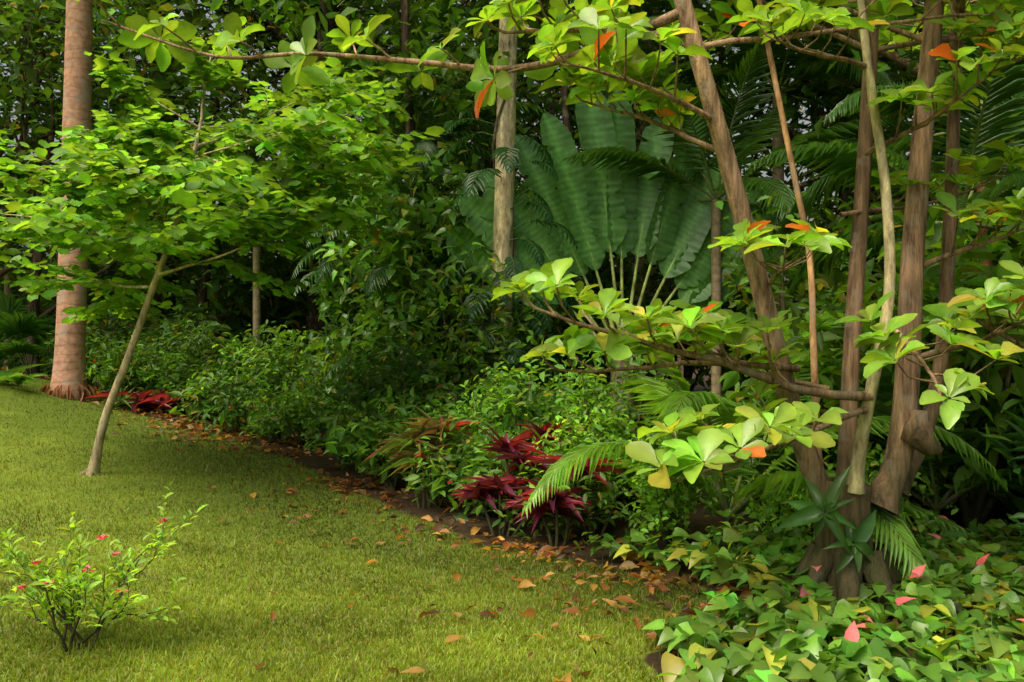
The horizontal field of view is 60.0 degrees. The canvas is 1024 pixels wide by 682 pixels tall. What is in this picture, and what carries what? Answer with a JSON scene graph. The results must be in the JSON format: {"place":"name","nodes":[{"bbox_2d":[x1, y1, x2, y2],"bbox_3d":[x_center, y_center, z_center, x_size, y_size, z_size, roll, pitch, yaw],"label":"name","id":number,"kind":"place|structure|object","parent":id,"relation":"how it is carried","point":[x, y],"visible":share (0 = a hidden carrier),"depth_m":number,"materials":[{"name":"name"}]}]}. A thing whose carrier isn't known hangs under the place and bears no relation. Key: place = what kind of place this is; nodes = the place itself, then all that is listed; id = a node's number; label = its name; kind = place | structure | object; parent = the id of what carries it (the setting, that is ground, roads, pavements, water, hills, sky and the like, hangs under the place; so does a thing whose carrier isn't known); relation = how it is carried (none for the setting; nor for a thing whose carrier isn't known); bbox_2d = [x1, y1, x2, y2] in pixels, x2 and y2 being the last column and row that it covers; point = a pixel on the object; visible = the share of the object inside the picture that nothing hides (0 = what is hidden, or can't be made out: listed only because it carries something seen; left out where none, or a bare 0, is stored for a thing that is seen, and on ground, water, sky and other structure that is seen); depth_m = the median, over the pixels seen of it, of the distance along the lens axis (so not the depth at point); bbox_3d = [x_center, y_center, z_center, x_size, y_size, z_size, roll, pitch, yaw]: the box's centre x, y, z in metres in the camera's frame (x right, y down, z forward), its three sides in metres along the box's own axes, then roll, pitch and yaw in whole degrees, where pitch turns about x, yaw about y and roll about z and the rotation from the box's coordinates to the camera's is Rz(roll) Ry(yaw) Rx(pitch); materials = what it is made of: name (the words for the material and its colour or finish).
{"place":"outdoors","nodes":[
{"label":"outdoors","id":0,"kind":"place"},
{"bbox_2d":[0,0,967,340],"label":"sky","id":1,"kind":"structure","parent":0,"point":[208,93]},
{"bbox_2d":[0,355,1023,681],"bbox_3d":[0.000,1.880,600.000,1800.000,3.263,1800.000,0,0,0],"label":"ground","id":2,"kind":"structure","parent":0,"point":[698,521],"depth_m":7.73,"materials":[{"name":"green plant"}]},
{"bbox_2d":[0,363,50,385],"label":"plant","id":3,"kind":"object","parent":2,"relation":"on","point":[14,375],"visible":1,"depth_m":12.48,"materials":[{"name":"green plant"}]},
{"bbox_2d":[0,291,55,374],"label":"fan palm","id":4,"kind":"object","parent":2,"relation":"on","point":[17,322],"visible":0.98,"depth_m":14.33,"materials":[{"name":"green plant"}]},
{"bbox_2d":[0,142,108,367],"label":"tree","id":5,"kind":"object","parent":2,"relation":"on","point":[8,290],"visible":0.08,"depth_m":18.45,"materials":[{"name":"green plant"}]},
{"bbox_2d":[0,307,136,383],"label":"understory shrub","id":6,"kind":"object","parent":2,"relation":"on","point":[41,358],"visible":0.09,"depth_m":17.28,"materials":[{"name":"green plant"}]},
{"bbox_2d":[39,0,98,401],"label":"royal palm tree","id":7,"kind":"object","parent":2,"relation":"on","point":[69,376],"visible":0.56,"depth_m":12.84,"materials":[{"name":"brown plant"}]},
{"bbox_2d":[2,230,136,371],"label":"shrub","id":8,"kind":"object","parent":2,"relation":"on","point":[45,303],"visible":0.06,"depth_m":23.54,"materials":[{"name":"green plant"}]},
{"bbox_2d":[45,325,117,387],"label":"border shrub","id":9,"kind":"object","parent":2,"relation":"on","point":[91,352],"visible":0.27,"depth_m":14.44,"materials":[{"name":"green plant"}]},
{"bbox_2d":[0,482,207,652],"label":"shrub","id":10,"kind":"object","parent":2,"relation":"on","point":[63,604],"visible":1,"depth_m":4.22,"materials":[{"name":"green plant"}]},
{"bbox_2d":[0,0,218,311],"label":"forest tree","id":11,"kind":"object","parent":2,"relation":"on","point":[47,92],"visible":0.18,"depth_m":15.62,"materials":[{"name":"green plant"}]},
{"bbox_2d":[86,307,150,374],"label":"border shrub","id":12,"kind":"object","parent":2,"relation":"on","point":[112,319],"visible":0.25,"depth_m":15.41,"materials":[{"name":"green plant"}]},
{"bbox_2d":[86,344,162,392],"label":"border shrub","id":13,"kind":"object","parent":2,"relation":"on","point":[106,386],"visible":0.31,"depth_m":13.69,"materials":[{"name":"green plant"}]},
{"bbox_2d":[84,335,175,391],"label":"border shrub","id":14,"kind":"object","parent":2,"relation":"on","point":[134,364],"visible":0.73,"depth_m":13.47,"materials":[{"name":"green plant"}]},
{"bbox_2d":[0,0,267,296],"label":"tree","id":15,"kind":"object","parent":2,"relation":"on","point":[17,91],"visible":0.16,"depth_m":15.86,"materials":[{"name":"green plant"}]},
{"bbox_2d":[0,0,282,191],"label":"forest tree","id":16,"kind":"object","parent":2,"relation":"on","point":[60,123],"visible":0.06,"depth_m":19.11,"materials":[{"name":"green plant"}]},
{"bbox_2d":[85,389,218,416],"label":"red-leaved plants","id":17,"kind":"object","parent":2,"relation":"on","point":[145,399],"visible":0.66,"depth_m":13.05,"materials":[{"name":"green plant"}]},
{"bbox_2d":[0,0,324,374],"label":"tree","id":18,"kind":"object","parent":2,"relation":"on","point":[29,8],"visible":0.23,"depth_m":15.99,"materials":[{"name":"green plant"}]},
{"bbox_2d":[136,352,203,410],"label":"border shrub","id":19,"kind":"object","parent":2,"relation":"on","point":[175,377],"visible":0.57,"depth_m":13.42,"materials":[{"name":"green plant"}]},
{"bbox_2d":[141,303,213,391],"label":"border shrub","id":20,"kind":"object","parent":2,"relation":"on","point":[190,340],"visible":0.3,"depth_m":14.50,"materials":[{"name":"green plant"}]},
{"bbox_2d":[147,313,238,382],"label":"understory shrub","id":21,"kind":"object","parent":2,"relation":"on","point":[166,322],"visible":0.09,"depth_m":15.06,"materials":[{"name":"green plant"}]},
{"bbox_2d":[163,369,236,423],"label":"border shrub","id":22,"kind":"object","parent":2,"relation":"on","point":[189,389],"visible":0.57,"depth_m":12.81,"materials":[{"name":"green plant"}]},
{"bbox_2d":[0,16,445,475],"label":"bauhinia tree","id":23,"kind":"object","parent":2,"relation":"on","point":[280,210],"visible":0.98,"depth_m":8.75,"materials":[{"name":"green plant"}]},
{"bbox_2d":[180,332,267,413],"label":"border shrub","id":24,"kind":"object","parent":2,"relation":"on","point":[223,356],"visible":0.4,"depth_m":14.13,"materials":[{"name":"green plant"}]},
{"bbox_2d":[183,364,281,433],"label":"border shrub","id":25,"kind":"object","parent":2,"relation":"on","point":[226,413],"visible":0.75,"depth_m":12.39,"materials":[{"name":"green plant"}]},
{"bbox_2d":[0,0,492,334],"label":"tree","id":26,"kind":"object","parent":2,"relation":"on","point":[203,299],"visible":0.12,"depth_m":18.24,"materials":[{"name":"green plant"}]},
{"bbox_2d":[153,129,349,377],"bbox_3d":[-4.310,-1.232,16.009,3.457,5.277,3.615,0,0,-38],"label":"tree","id":27,"kind":"object","parent":2,"relation":"on","point":[256,289],"visible":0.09,"depth_m":15.95,"materials":[{"name":"green plant"}]},
{"bbox_2d":[216,319,317,410],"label":"border shrub","id":28,"kind":"object","parent":2,"relation":"on","point":[268,358],"visible":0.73,"depth_m":13.20,"materials":[{"name":"green plant"}]},
{"bbox_2d":[234,383,301,440],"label":"border shrub","id":29,"kind":"object","parent":2,"relation":"on","point":[262,406],"visible":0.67,"depth_m":12.03,"materials":[{"name":"green plant"}]},
{"bbox_2d":[183,202,353,378],"bbox_3d":[-5.030,-0.686,19.313,4.464,4.948,4.752,0,0,0],"label":"shrub","id":30,"kind":"object","parent":2,"relation":"on","point":[291,315],"visible":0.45,"depth_m":18.41,"materials":[{"name":"green plant"}]},
{"bbox_2d":[4,0,560,326],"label":"forest tree","id":31,"kind":"object","parent":2,"relation":"on","point":[31,75],"visible":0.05,"depth_m":18.40,"materials":[{"name":"green plant"}]},
{"bbox_2d":[0,0,569,334],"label":"forest tree","id":32,"kind":"object","parent":2,"relation":"on","point":[223,8],"visible":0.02,"depth_m":24.18,"materials":[{"name":"green plant"}]},
{"bbox_2d":[254,369,340,448],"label":"border shrub","id":33,"kind":"object","parent":2,"relation":"on","point":[297,416],"visible":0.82,"depth_m":11.74,"materials":[{"name":"green plant"}]},
{"bbox_2d":[227,324,379,400],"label":"understory shrub","id":34,"kind":"object","parent":2,"relation":"on","point":[280,341],"visible":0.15,"depth_m":14.03,"materials":[{"name":"green plant"}]},
{"bbox_2d":[41,0,589,315],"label":"tree","id":35,"kind":"object","parent":2,"relation":"on","point":[163,84],"visible":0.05,"depth_m":18.13,"materials":[{"name":"green plant"}]},
{"bbox_2d":[285,346,367,426],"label":"border shrub","id":36,"kind":"object","parent":2,"relation":"on","point":[315,369],"visible":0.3,"depth_m":12.42,"materials":[{"name":"green plant"}]},
{"bbox_2d":[294,390,373,456],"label":"border shrub","id":37,"kind":"object","parent":2,"relation":"on","point":[312,427],"visible":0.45,"depth_m":11.43,"materials":[{"name":"green plant"}]},
{"bbox_2d":[270,49,404,403],"bbox_3d":[-2.572,-1.625,14.384,2.722,6.508,2.716,0,0,14],"label":"vine tree","id":38,"kind":"object","parent":2,"relation":"on","point":[322,271],"visible":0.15,"depth_m":14.17,"materials":[{"name":"green plant"}]},
{"bbox_2d":[3,0,711,345],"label":"forest tree","id":39,"kind":"object","parent":2,"relation":"on","point":[312,317],"visible":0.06,"depth_m":17.81,"materials":[{"name":"green plant"}]},
{"bbox_2d":[319,385,423,489],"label":"border shrub","id":40,"kind":"object","parent":2,"relation":"on","point":[364,451],"visible":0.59,"depth_m":9.22,"materials":[{"name":"green plant"}]},
{"bbox_2d":[324,402,420,472],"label":"border shrub","id":41,"kind":"object","parent":2,"relation":"on","point":[351,459],"visible":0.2,"depth_m":10.20,"materials":[{"name":"green plant"}]},
{"bbox_2d":[321,333,443,445],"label":"border shrub","id":42,"kind":"object","parent":2,"relation":"on","point":[354,394],"visible":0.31,"depth_m":11.38,"materials":[{"name":"green plant"}]},
{"bbox_2d":[310,0,499,417],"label":"vine tree","id":43,"kind":"object","parent":2,"relation":"on","point":[420,208],"visible":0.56,"depth_m":12.35,"materials":[{"name":"green plant"}]},
{"bbox_2d":[262,0,555,291],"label":"tree","id":44,"kind":"object","parent":2,"relation":"on","point":[430,146],"visible":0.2,"depth_m":13.75,"materials":[{"name":"green plant"}]},
{"bbox_2d":[362,338,474,464],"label":"border shrub","id":45,"kind":"object","parent":2,"relation":"on","point":[410,373],"visible":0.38,"depth_m":10.62,"materials":[{"name":"green plant"}]},
{"bbox_2d":[364,406,486,508],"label":"pink dracaena plant","id":46,"kind":"object","parent":2,"relation":"on","point":[404,443],"visible":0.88,"depth_m":8.52,"materials":[{"name":"green plant"}]},
{"bbox_2d":[346,262,530,400],"bbox_3d":[-1.025,0.221,12.680,2.703,2.601,2.393,0,0,0],"label":"understory shrub","id":47,"kind":"object","parent":2,"relation":"on","point":[432,294],"visible":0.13,"depth_m":12.20,"materials":[{"name":"green plant"}]},
{"bbox_2d":[390,370,488,465],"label":"border shrub","id":48,"kind":"object","parent":2,"relation":"on","point":[439,396],"visible":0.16,"depth_m":10.08,"materials":[{"name":"green plant"}]},
{"bbox_2d":[53,0,829,248],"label":"forest tree","id":49,"kind":"object","parent":2,"relation":"on","point":[273,78],"visible":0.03,"depth_m":28.54,"materials":[{"name":"green plant"}]},
{"bbox_2d":[395,413,488,507],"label":"border shrub","id":50,"kind":"object","parent":2,"relation":"on","point":[427,483],"visible":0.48,"depth_m":8.44,"materials":[{"name":"green plant"}]},
{"bbox_2d":[184,0,752,382],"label":"tree","id":51,"kind":"object","parent":2,"relation":"on","point":[387,23],"visible":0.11,"depth_m":18.37,"materials":[{"name":"green plant"}]},
{"bbox_2d":[405,414,532,520],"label":"border shrub","id":52,"kind":"object","parent":2,"relation":"on","point":[475,462],"visible":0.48,"depth_m":8.19,"materials":[{"name":"green plant"}]},
{"bbox_2d":[425,379,520,478],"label":"aralia shrub","id":53,"kind":"object","parent":2,"relation":"on","point":[466,409],"visible":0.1,"depth_m":9.18,"materials":[{"name":"green plant"}]},
{"bbox_2d":[400,250,577,418],"bbox_3d":[-0.251,0.199,11.806,2.411,2.689,2.109,0,0,-45],"label":"understory shrub","id":54,"kind":"object","parent":2,"relation":"on","point":[478,363],"visible":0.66,"depth_m":11.32,"materials":[{"name":"green plant"}]},
{"bbox_2d":[186,0,812,283],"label":"forest tree","id":55,"kind":"object","parent":2,"relation":"on","point":[486,165],"depth_m":25.71,"materials":[{"name":"green plant"}]},
{"bbox_2d":[445,351,574,501],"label":"border shrub","id":56,"kind":"object","parent":2,"relation":"on","point":[542,375],"visible":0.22,"depth_m":8.90,"materials":[{"name":"green plant"}]},
{"bbox_2d":[1,366,1023,681],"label":"fallen leaves","id":57,"kind":"object","parent":2,"relation":"on","point":[661,576],"visible":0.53,"depth_m":6.73,"materials":[{"name":"brown plant"}]},
{"bbox_2d":[440,242,595,387],"bbox_3d":[-0.086,-0.100,12.979,2.578,3.333,2.584,0,0,-26],"label":"understory shrub","id":58,"kind":"object","parent":2,"relation":"on","point":[563,314],"visible":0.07,"depth_m":12.76,"materials":[{"name":"green plant"}]},
{"bbox_2d":[451,424,592,536],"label":"cordyline plant","id":59,"kind":"object","parent":2,"relation":"on","point":[487,488],"visible":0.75,"depth_m":7.47,"materials":[{"name":"red plant"}]},
{"bbox_2d":[460,362,589,474],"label":"aralia shrub","id":60,"kind":"object","parent":2,"relation":"on","point":[500,410],"visible":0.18,"depth_m":8.72,"materials":[{"name":"green plant"}]},
{"bbox_2d":[476,372,588,485],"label":"border shrub","id":61,"kind":"object","parent":2,"relation":"on","point":[508,418],"visible":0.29,"depth_m":8.41,"materials":[{"name":"green plant"}]},
{"bbox_2d":[498,419,586,522],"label":"cordyline plant","id":62,"kind":"object","parent":2,"relation":"on","point":[541,431],"visible":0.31,"depth_m":7.93,"materials":[{"name":"red plant"}]},
{"bbox_2d":[69,0,1023,615],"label":"terminalia tree","id":63,"kind":"object","parent":2,"relation":"on","point":[841,552],"visible":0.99,"depth_m":4.99,"materials":[{"name":"green plant"}]},
{"bbox_2d":[282,0,823,394],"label":"tree","id":64,"kind":"object","parent":2,"relation":"on","point":[546,96],"visible":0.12,"depth_m":15.32,"materials":[{"name":"green plant"}]},
{"bbox_2d":[502,451,626,546],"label":"cordyline plant","id":65,"kind":"object","parent":2,"relation":"on","point":[558,503],"visible":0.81,"depth_m":6.98,"materials":[{"name":"red plant"}]},
{"bbox_2d":[486,437,664,542],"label":"border shrub","id":66,"kind":"object","parent":2,"relation":"on","point":[605,498],"visible":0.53,"depth_m":7.12,"materials":[{"name":"green plant"}]},
{"bbox_2d":[234,0,924,422],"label":"tree","id":67,"kind":"object","parent":2,"relation":"on","point":[506,154],"visible":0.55,"depth_m":11.87,"materials":[{"name":"green plant"}]},
{"bbox_2d":[514,68,652,420],"bbox_3d":[0.970,-1.246,13.849,2.566,6.120,2.140,0,0,0],"label":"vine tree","id":68,"kind":"object","parent":2,"relation":"on","point":[605,274],"visible":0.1,"depth_m":13.69,"materials":[{"name":"green plant"}]},
{"bbox_2d":[514,396,652,531],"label":"aralia shrub","id":69,"kind":"object","parent":2,"relation":"on","point":[578,428],"visible":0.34,"depth_m":7.58,"materials":[{"name":"green plant"}]},
{"bbox_2d":[517,374,663,505],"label":"aralia shrub","id":70,"kind":"object","parent":2,"relation":"on","point":[572,407],"visible":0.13,"depth_m":8.19,"materials":[{"name":"green plant"}]},
{"bbox_2d":[516,344,678,515],"bbox_3d":[0.820,0.801,8.199,1.300,1.668,1.589,0,0,39],"label":"border shrub","id":71,"kind":"object","parent":2,"relation":"on","point":[639,360],"visible":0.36,"depth_m":8.07,"materials":[{"name":"green plant"}]},
{"bbox_2d":[533,294,669,407],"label":"understory shrub","id":72,"kind":"object","parent":2,"relation":"on","point":[565,325],"visible":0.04,"depth_m":13.45,"materials":[{"name":"green plant"}]},
{"bbox_2d":[200,0,1022,412],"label":"forest tree","id":73,"kind":"object","parent":2,"relation":"on","point":[216,4],"visible":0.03,"depth_m":12.66,"materials":[{"name":"green plant"}]},
{"bbox_2d":[444,84,788,433],"bbox_3d":[1.562,-1.008,12.494,5.055,5.214,0.408,0,0,-12],"label":"traveller's palm","id":74,"kind":"object","parent":2,"relation":"on","point":[622,213],"visible":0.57,"depth_m":12.38,"materials":[{"name":"green plant"}]},
{"bbox_2d":[544,432,791,514],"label":"shrub","id":75,"kind":"object","parent":2,"relation":"on","point":[727,482],"visible":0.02,"depth_m":8.21,"materials":[{"name":"green plant"}]},
{"bbox_2d":[619,419,731,550],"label":"aralia shrub","id":76,"kind":"object","parent":2,"relation":"on","point":[665,505],"visible":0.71,"depth_m":6.78,"materials":[{"name":"green plant"}]},
{"bbox_2d":[422,0,968,413],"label":"tree","id":77,"kind":"object","parent":2,"relation":"on","point":[755,157],"visible":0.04,"depth_m":18.34,"materials":[{"name":"green plant"}]},
{"bbox_2d":[623,262,789,391],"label":"shrub","id":78,"kind":"object","parent":2,"relation":"on","point":[690,367],"visible":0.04,"depth_m":23.89,"materials":[{"name":"green plant"}]},
{"bbox_2d":[440,0,979,355],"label":"forest tree","id":79,"kind":"object","parent":2,"relation":"on","point":[846,83],"visible":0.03,"depth_m":17.42,"materials":[{"name":"green plant"}]},
{"bbox_2d":[560,42,912,424],"bbox_3d":[2.943,-1.161,12.664,4.653,5.521,4.730,0,0,0],"label":"palm","id":80,"kind":"object","parent":2,"relation":"on","point":[751,179],"visible":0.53,"depth_m":12.15,"materials":[{"name":"green plant"}]},
{"bbox_2d":[491,286,995,589],"bbox_3d":[1.863,0.897,6.727,4.134,2.684,3.806,0,0,0],"label":"young palm","id":81,"kind":"object","parent":2,"relation":"on","point":[666,401],"visible":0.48,"depth_m":6.41,"materials":[{"name":"green plant"}]},
{"bbox_2d":[688,285,808,395],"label":"shrub","id":82,"kind":"object","parent":2,"relation":"on","point":[724,370],"visible":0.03,"depth_m":19.11,"materials":[{"name":"green plant"}]},
{"bbox_2d":[602,0,922,311],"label":"palm","id":83,"kind":"object","parent":2,"relation":"on","point":[802,69],"visible":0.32,"depth_m":13.95,"materials":[{"name":"green plant"}]},
{"bbox_2d":[705,467,879,544],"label":"aralia shrub","id":84,"kind":"object","parent":2,"relation":"on","point":[772,503],"visible":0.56,"depth_m":6.38,"materials":[{"name":"green plant"}]},
{"bbox_2d":[574,515,1023,681],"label":"ground cover plants","id":85,"kind":"object","parent":2,"relation":"on","point":[793,650],"visible":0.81,"depth_m":4.37,"materials":[{"name":"green plant"}]},
{"bbox_2d":[706,286,931,524],"bbox_3d":[2.674,0.625,7.462,2.089,2.122,2.391,0,0,0],"label":"understory shrub","id":86,"kind":"object","parent":2,"relation":"on","point":[831,379],"visible":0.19,"depth_m":7.04,"materials":[{"name":"green plant"}]},
{"bbox_2d":[712,186,931,403],"bbox_3d":[3.778,-0.165,11.045,2.841,3.423,3.051,0,0,0],"label":"understory shrub","id":87,"kind":"object","parent":2,"relation":"on","point":[738,264],"visible":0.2,"depth_m":10.73,"materials":[{"name":"green plant"}]},
{"bbox_2d":[749,252,895,461],"bbox_3d":[3.076,0.385,8.704,1.847,2.362,2.899,0,0,0],"label":"understory shrub","id":88,"kind":"object","parent":2,"relation":"on","point":[836,278],"visible":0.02,"depth_m":8.23,"materials":[{"name":"green plant"}]},
{"bbox_2d":[627,0,1022,198],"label":"forest tree","id":89,"kind":"object","parent":2,"relation":"on","point":[891,56],"visible":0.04,"depth_m":13.18,"materials":[{"name":"green plant"}]},
{"bbox_2d":[723,0,1013,291],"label":"tree","id":90,"kind":"object","parent":2,"relation":"on","point":[823,215],"visible":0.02,"depth_m":16.59,"materials":[{"name":"green plant"}]},
{"bbox_2d":[738,353,1023,511],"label":"shrub","id":91,"kind":"object","parent":2,"relation":"on","point":[1008,475],"visible":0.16,"depth_m":6.72,"materials":[{"name":"green plant"}]},
{"bbox_2d":[742,0,1023,275],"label":"tree","id":92,"kind":"object","parent":2,"relation":"on","point":[840,80],"visible":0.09,"depth_m":13.52,"materials":[{"name":"green plant"}]},
{"bbox_2d":[747,10,1023,511],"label":"palm","id":93,"kind":"object","parent":2,"relation":"on","point":[843,152],"visible":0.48,"depth_m":7.54,"materials":[{"name":"green plant"}]},
{"bbox_2d":[804,442,966,557],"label":"aralia shrub","id":94,"kind":"object","parent":2,"relation":"on","point":[919,522],"visible":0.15,"depth_m":6.18,"materials":[{"name":"green plant"}]},
{"bbox_2d":[768,0,1023,276],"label":"palm","id":95,"kind":"object","parent":2,"relation":"on","point":[817,188],"visible":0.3,"depth_m":9.44,"materials":[{"name":"green plant"}]},
{"bbox_2d":[822,407,971,517],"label":"aralia shrub","id":96,"kind":"object","parent":2,"relation":"on","point":[931,492],"visible":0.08,"depth_m":6.87,"materials":[{"name":"green plant"}]},
{"bbox_2d":[803,174,1023,533],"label":"understory shrub","id":97,"kind":"object","parent":2,"relation":"on","point":[973,505],"visible":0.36,"depth_m":6.59,"materials":[{"name":"green plant"}]},
{"bbox_2d":[874,113,1023,399],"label":"tree","id":98,"kind":"object","parent":2,"relation":"on","point":[939,144],"visible":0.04,"depth_m":9.61,"materials":[{"name":"green plant"}]},
{"bbox_2d":[934,364,1023,515],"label":"understory shrub","id":99,"kind":"object","parent":2,"relation":"on","point":[1003,508],"visible":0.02,"depth_m":7.52,"materials":[{"name":"green plant"}]},
{"bbox_2d":[938,468,1023,556],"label":"shrub","id":100,"kind":"object","parent":2,"relation":"on","point":[972,528],"visible":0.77,"depth_m":5.86,"materials":[{"name":"green plant"}]},
{"bbox_2d":[977,403,1023,480],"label":"fan palm","id":101,"kind":"object","parent":2,"relation":"on","point":[1002,449],"visible":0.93,"depth_m":6.04,"materials":[{"name":"green plant"}]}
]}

